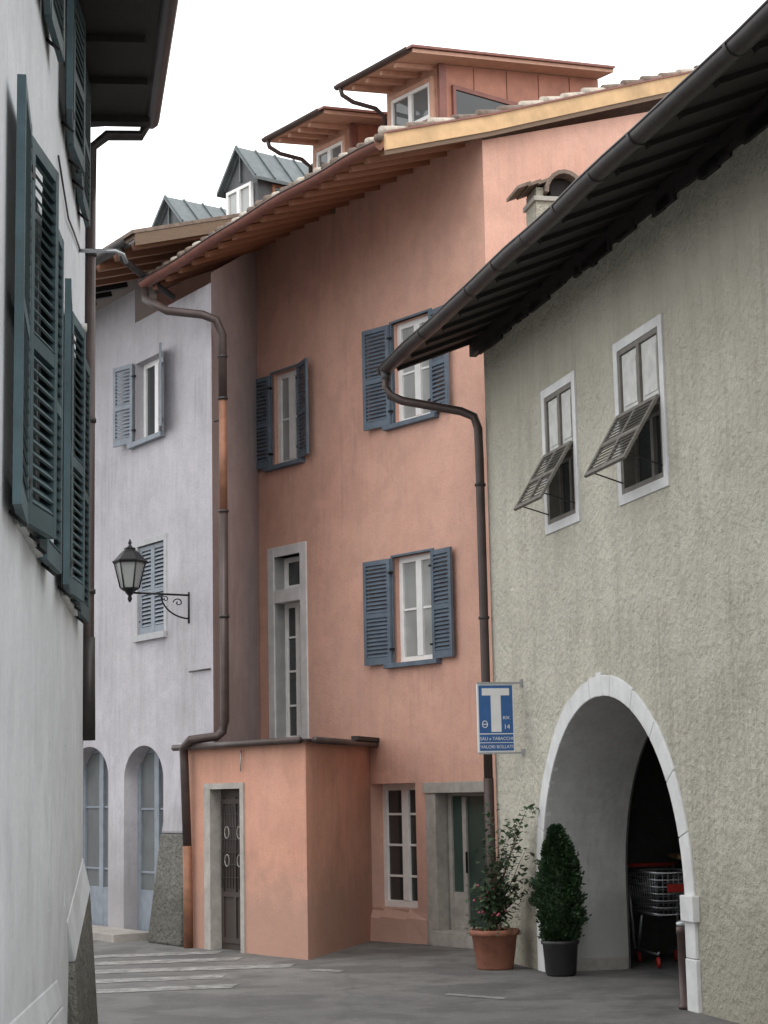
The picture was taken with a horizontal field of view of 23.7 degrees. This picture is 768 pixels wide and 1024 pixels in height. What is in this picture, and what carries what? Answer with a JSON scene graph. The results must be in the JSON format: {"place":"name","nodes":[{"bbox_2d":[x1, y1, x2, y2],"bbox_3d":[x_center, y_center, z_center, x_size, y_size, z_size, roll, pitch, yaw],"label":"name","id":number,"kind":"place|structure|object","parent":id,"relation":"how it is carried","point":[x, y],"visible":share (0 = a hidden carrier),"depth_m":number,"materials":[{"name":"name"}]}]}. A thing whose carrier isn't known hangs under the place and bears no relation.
{"place":"outdoors","nodes":[
{"label":"outdoors","id":0,"kind":"place"},
{"bbox_2d":[92,925,148,941],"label":"pavement","id":1,"kind":"structure","parent":0,"point":[107,934],"depth_m":23.58,"materials":[{"name":"stone"}]},
{"bbox_2d":[93,940,738,1023],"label":"asphalt street","id":2,"kind":"structure","parent":0,"point":[376,982],"depth_m":16.79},
{"bbox_2d":[0,0,84,1023],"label":"walls","id":3,"kind":"structure","parent":2,"relation":"on","point":[41,741],"depth_m":8.48,"materials":[{"name":"white paint"}]},
{"bbox_2d":[9,0,90,625],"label":"windows and shutters","id":4,"kind":"structure","parent":3,"relation":"attached to","point":[42,516],"depth_m":8.25,"materials":[{"name":"green wood"}]},
{"bbox_2d":[57,155,127,331],"bbox_3d":[-1.873,-1.629,11.119,0.325,0.544,2.229,-1,-9,0],"label":"wall bracket","id":5,"kind":"object","parent":3,"relation":"attached to","point":[125,260],"depth_m":12.12,"materials":[{"name":"metal"}]},
{"bbox_2d":[78,0,178,740],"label":"eaves and downpipe","id":6,"kind":"object","parent":3,"relation":"attached to","point":[128,46],"visible":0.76,"depth_m":12.40,"materials":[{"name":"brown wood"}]},
{"bbox_2d":[9,858,97,1023],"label":"plinth","id":7,"kind":"structure","parent":2,"relation":"on","point":[45,1007],"depth_m":11.05,"materials":[{"name":"stone"}]},
{"bbox_2d":[148,743,183,946],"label":"buttress","id":8,"kind":"structure","parent":2,"relation":"on","point":[166,926],"depth_m":23.00,"materials":[{"name":"stone"}]},
{"bbox_2d":[83,251,260,929],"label":"walls","id":9,"kind":"structure","parent":2,"relation":"on","point":[157,697],"depth_m":24.48,"materials":[{"name":"white paint"}]},
{"bbox_2d":[83,342,166,931],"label":"windows and doors","id":10,"kind":"structure","parent":9,"relation":"attached to","point":[95,808],"depth_m":24.73,"materials":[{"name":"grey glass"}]},
{"bbox_2d":[112,539,189,622],"bbox_3d":[-2.988,0.881,23.160,0.431,1.040,1.027,-9,-12,43],"label":"wall lantern","id":11,"kind":"object","parent":9,"relation":"attached to","point":[130,561],"depth_m":22.89,"materials":[{"name":"black metal"}]},
{"bbox_2d":[189,668,210,672],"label":"cables","id":12,"kind":"object","parent":9,"relation":"attached to","point":[199,670],"visible":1,"depth_m":22.90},
{"bbox_2d":[94,951,295,992],"bbox_3d":[-2.435,4.864,19.427,3.069,0.001,4.354,1,-9,-11],"label":"zebra crossing","id":13,"kind":"object","parent":2,"relation":"on","point":[115,990],"visible":0.6,"depth_m":19.42,"materials":[{"name":"paint"}]},
{"bbox_2d":[188,742,372,959],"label":"annex walls","id":14,"kind":"structure","parent":2,"relation":"on","point":[308,875],"depth_m":21.27,"materials":[{"name":"paint"}]},
{"bbox_2d":[204,750,245,952],"bbox_3d":[-1.835,4.048,21.899,0.238,2.351,0.900,5,-11,-36],"label":"annex door","id":15,"kind":"structure","parent":14,"relation":"in","point":[224,872],"depth_m":22.00,"materials":[{"name":"grey stone"}]},
{"bbox_2d":[171,736,378,750],"bbox_3d":[-1.626,2.991,23.395,2.399,0.123,5.580,5,-11,-36],"label":"annex ledge","id":16,"kind":"object","parent":14,"relation":"on","point":[363,741],"visible":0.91,"depth_m":21.59,"materials":[{"name":"brown metal"}]},
{"bbox_2d":[156,112,647,944],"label":"walls","id":17,"kind":"structure","parent":2,"relation":"on","point":[348,498],"depth_m":23.45,"materials":[{"name":"pink paint"}]},
{"bbox_2d":[96,208,335,322],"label":"roof","id":18,"kind":"structure","parent":17,"relation":"on","point":[146,250],"depth_m":23.93,"materials":[{"name":"brown wood"}]},
{"bbox_2d":[151,195,225,226],"bbox_3d":[-2.816,-4.245,30.313,1.920,1.744,1.118,6,-11,-37],"label":"zinc gable dormer","id":19,"kind":"object","parent":18,"relation":"on","point":[172,210],"visible":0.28,"depth_m":29.94,"materials":[{"name":"grey metal"}]},
{"bbox_2d":[217,145,312,214],"bbox_3d":[-1.524,-4.628,28.681,1.920,1.953,1.089,6,-11,-37],"label":"zinc gable dormer","id":20,"kind":"object","parent":18,"relation":"on","point":[250,178],"visible":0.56,"depth_m":28.23,"materials":[{"name":"grey metal"}]},
{"bbox_2d":[137,141,382,947],"bbox_3d":[-1.403,0.541,21.987,4.063,9.292,0.555,-8,-11,39],"label":"gutter and downpipe","id":21,"kind":"object","parent":17,"relation":"attached to","point":[264,208],"visible":1,"depth_m":22.56,"materials":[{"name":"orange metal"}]},
{"bbox_2d":[267,541,308,738],"bbox_3d":[-1.227,1.796,24.928,0.230,2.700,0.920,6,-11,-37],"label":"stair window","id":22,"kind":"structure","parent":17,"relation":"attached to","point":[291,595],"depth_m":25.04,"materials":[{"name":"stone"}]},
{"bbox_2d":[263,308,441,668],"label":"casement windows","id":23,"kind":"structure","parent":17,"relation":"attached to","point":[415,601],"depth_m":23.16,"materials":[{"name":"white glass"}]},
{"bbox_2d":[256,305,454,665],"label":"shutters","id":24,"kind":"object","parent":17,"relation":"attached to","point":[385,617],"visible":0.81,"depth_m":23.32,"materials":[{"name":"blue wood"}]},
{"bbox_2d":[382,783,417,907],"bbox_3d":[0.291,4.164,22.857,0.058,1.530,0.920,6,-11,-37],"label":"ground floor window","id":25,"kind":"structure","parent":17,"relation":"attached to","point":[400,846],"depth_m":22.96,"materials":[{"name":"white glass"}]},
{"bbox_2d":[149,98,662,289],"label":"roof","id":26,"kind":"structure","parent":17,"relation":"on","point":[361,177],"depth_m":23.31,"materials":[{"name":"red wood"}]},
{"bbox_2d":[261,106,484,223],"bbox_3d":[0.009,-5.022,26.828,3.410,1.705,1.480,6,-11,-37],"label":"copper dormer","id":27,"kind":"object","parent":26,"relation":"on","point":[327,133],"visible":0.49,"depth_m":26.09,"materials":[{"name":"paint"}]},
{"bbox_2d":[148,65,697,273],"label":"roof tiles","id":28,"kind":"object","parent":26,"relation":"attached to","point":[379,137],"visible":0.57,"depth_m":22.56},
{"bbox_2d":[333,44,614,189],"bbox_3d":[1.309,-5.417,25.517,3.810,2.035,1.680,6,-11,-37],"label":"copper dormer","id":29,"kind":"object","parent":26,"relation":"on","point":[418,83],"visible":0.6,"depth_m":24.91,"materials":[{"name":"paint"}]},
{"bbox_2d":[383,70,692,155],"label":"verge boards","id":30,"kind":"object","parent":26,"relation":"on","point":[412,138],"visible":0.83,"depth_m":22.73,"materials":[{"name":"brown wood"}]},
{"bbox_2d":[422,781,487,948],"bbox_3d":[0.968,4.181,21.743,0.360,1.930,1.240,6,-11,-37],"label":"shop door","id":31,"kind":"structure","parent":17,"relation":"attached to","point":[466,821],"depth_m":21.97,"materials":[{"name":"grey stone"}]},
{"bbox_2d":[307,969,506,998],"bbox_3d":[0.134,4.532,17.611,0.354,0.001,3.670,3,-10,-28],"label":"road marking","id":32,"kind":"object","parent":2,"relation":"on","point":[331,970],"visible":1,"depth_m":16.46,"materials":[{"name":"paint"}]},
{"bbox_2d":[465,802,539,970],"bbox_3d":[1.209,3.842,18.814,0.786,1.697,0.932,-1,-9,0],"label":"potted rose shrub","id":33,"kind":"object","parent":2,"relation":"on","point":[494,944],"visible":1,"depth_m":18.74,"materials":[{"name":"green plant"}]},
{"bbox_2d":[526,823,591,976],"bbox_3d":[1.735,3.835,18.140,0.655,1.484,0.626,-1,-9,0],"label":"potted conifer","id":34,"kind":"object","parent":2,"relation":"on","point":[556,898],"visible":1,"depth_m":18.00,"materials":[{"name":"plant"}]},
{"bbox_2d":[537,672,701,1013],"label":"arch stones","id":35,"kind":"object","parent":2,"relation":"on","point":[599,684],"visible":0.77,"depth_m":15.76,"materials":[{"name":"white stone"}]},
{"bbox_2d":[484,127,767,1023],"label":"walls","id":36,"kind":"structure","parent":2,"relation":"on","point":[656,601],"depth_m":15.75,"materials":[{"name":"paint"}]},
{"bbox_2d":[476,679,524,756],"bbox_3d":[1.221,2.158,19.161,0.500,0.810,0.060,1,-9,-14],"label":"tobacconist sign","id":37,"kind":"object","parent":36,"relation":"attached to","point":[495,718],"visible":1,"depth_m":19.14,"materials":[{"name":"metal"}]},
{"bbox_2d":[513,370,580,534],"bbox_3d":[1.652,-0.577,18.219,0.533,1.490,0.990,1,-9,-14],"label":"window with louvre flap","id":38,"kind":"structure","parent":36,"relation":"attached to","point":[558,476],"depth_m":18.27,"materials":[{"name":"stone"}]},
{"bbox_2d":[376,0,767,925],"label":"gutter and downpipe","id":39,"kind":"object","parent":36,"relation":"attached to","point":[748,34],"visible":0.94,"depth_m":16.24,"materials":[{"name":"brown metal"}]},
{"bbox_2d":[397,33,767,370],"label":"roof","id":40,"kind":"structure","parent":36,"relation":"on","point":[704,134],"depth_m":15.77,"materials":[{"name":"brown wood"}]},
{"bbox_2d":[506,169,578,225],"bbox_3d":[1.811,-2.917,20.294,0.767,1.682,0.520,1,-9,-12],"label":"chimney","id":41,"kind":"object","parent":40,"relation":"attached to","point":[543,195],"visible":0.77,"depth_m":20.23,"materials":[{"name":"grey stone"}]},
{"bbox_2d":[584,313,669,505],"bbox_3d":[2.169,-0.887,16.212,0.533,1.510,1.140,1,-9,-14],"label":"window with louvre flap","id":42,"kind":"structure","parent":36,"relation":"attached to","point":[640,447],"depth_m":16.24,"materials":[{"name":"stone"}]},
{"bbox_2d":[577,735,682,976],"bbox_3d":[4.675,2.792,16.737,4.980,3.000,7.850,1,-9,-14],"label":"passage","id":43,"kind":"object","parent":2,"relation":"on","point":[651,833],"visible":0.29,"depth_m":20.21,"materials":[{"name":"grey stone"}]},
{"bbox_2d":[627,862,684,967],"bbox_3d":[2.912,4.174,18.982,0.542,1.015,0.965,0,-9,-8],"label":"shopping cart","id":44,"kind":"object","parent":43,"relation":"on","point":[675,888],"visible":0.77,"depth_m":19.18,"materials":[{"name":"metal"}]},
{"bbox_2d":[668,853,680,858],"bbox_3d":[3.610,4.210,19.554,1.000,1.100,0.700,-1,-9,0],"label":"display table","id":45,"kind":"object","parent":43,"relation":"on","point":[675,855],"visible":0.15,"depth_m":19.58,"materials":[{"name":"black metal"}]},
{"bbox_2d":[676,920,687,1009],"bbox_3d":[2.497,3.744,15.130,0.150,0.715,0.150,-1,-9,0],"label":"ashtray bin","id":46,"kind":"object","parent":2,"relation":"on","point":[681,943],"visible":0.52,"depth_m":15.09,"materials":[{"name":"grey metal"}]},
{"bbox_2d":[91,0,765,248],"label":"sky","id":47,"kind":"structure","parent":0,"point":[239,72],"materials":[{"name":"white"}]}
]}

